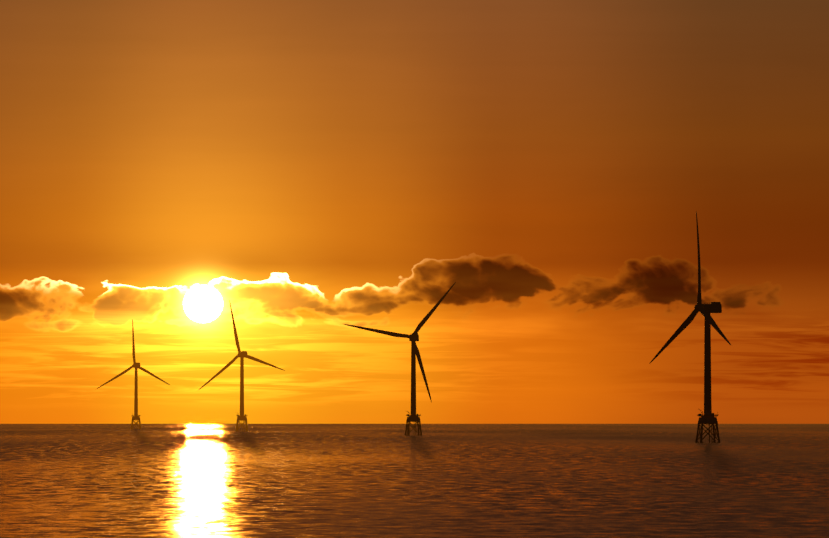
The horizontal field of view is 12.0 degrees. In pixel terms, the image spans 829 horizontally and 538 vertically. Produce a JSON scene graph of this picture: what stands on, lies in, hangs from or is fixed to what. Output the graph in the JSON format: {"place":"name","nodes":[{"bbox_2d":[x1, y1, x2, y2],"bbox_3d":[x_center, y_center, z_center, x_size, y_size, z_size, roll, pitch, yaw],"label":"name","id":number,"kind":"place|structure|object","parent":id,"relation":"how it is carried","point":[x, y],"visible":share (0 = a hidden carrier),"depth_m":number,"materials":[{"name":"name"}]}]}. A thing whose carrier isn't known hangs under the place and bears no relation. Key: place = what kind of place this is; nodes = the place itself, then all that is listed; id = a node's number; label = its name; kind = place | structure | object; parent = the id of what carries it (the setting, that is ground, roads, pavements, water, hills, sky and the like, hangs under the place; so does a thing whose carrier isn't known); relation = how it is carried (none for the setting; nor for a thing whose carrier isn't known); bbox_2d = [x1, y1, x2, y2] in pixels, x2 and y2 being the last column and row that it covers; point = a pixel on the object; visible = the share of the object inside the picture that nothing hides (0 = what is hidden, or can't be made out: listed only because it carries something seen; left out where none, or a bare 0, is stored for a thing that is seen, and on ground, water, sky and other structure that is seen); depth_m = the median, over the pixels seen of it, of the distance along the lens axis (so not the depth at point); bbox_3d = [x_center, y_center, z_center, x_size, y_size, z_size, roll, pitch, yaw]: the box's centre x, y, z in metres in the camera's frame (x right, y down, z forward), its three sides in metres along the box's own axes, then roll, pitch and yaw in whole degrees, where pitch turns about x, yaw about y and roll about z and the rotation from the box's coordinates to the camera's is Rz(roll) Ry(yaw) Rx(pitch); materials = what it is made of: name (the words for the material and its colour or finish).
{"place":"outdoors","nodes":[
{"label":"outdoors","id":0,"kind":"place"},
{"bbox_2d":[0,424,828,537],"bbox_3d":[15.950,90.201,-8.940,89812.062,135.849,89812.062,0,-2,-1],"label":"sea","id":1,"kind":"structure","parent":0,"point":[395,481],"depth_m":1323.55,"materials":[{"name":"liquid"}]},
{"bbox_2d":[97,319,168,428],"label":"wind turbine","id":2,"kind":"object","parent":1,"relation":"on","point":[136,366],"visible":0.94,"depth_m":6758.52,"materials":[{"name":"black paint"}]},
{"bbox_2d":[199,300,284,430],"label":"wind turbine","id":3,"kind":"object","parent":1,"relation":"on","point":[242,355],"visible":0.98,"depth_m":5595.94,"materials":[{"name":"black paint"}]},
{"bbox_2d":[344,282,455,434],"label":"wind turbine","id":4,"kind":"object","parent":1,"relation":"on","point":[413,337],"visible":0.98,"depth_m":4381.77,"materials":[{"name":"black paint"}]},
{"bbox_2d":[649,212,730,442],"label":"wind turbine","id":5,"kind":"object","parent":1,"relation":"on","point":[705,309],"visible":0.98,"depth_m":3183.78,"materials":[{"name":"black paint"}]},
{"bbox_2d":[0,0,828,423],"label":"sky","id":6,"kind":"structure","parent":0,"point":[314,168],"materials":[{"name":"orange"}]}
]}

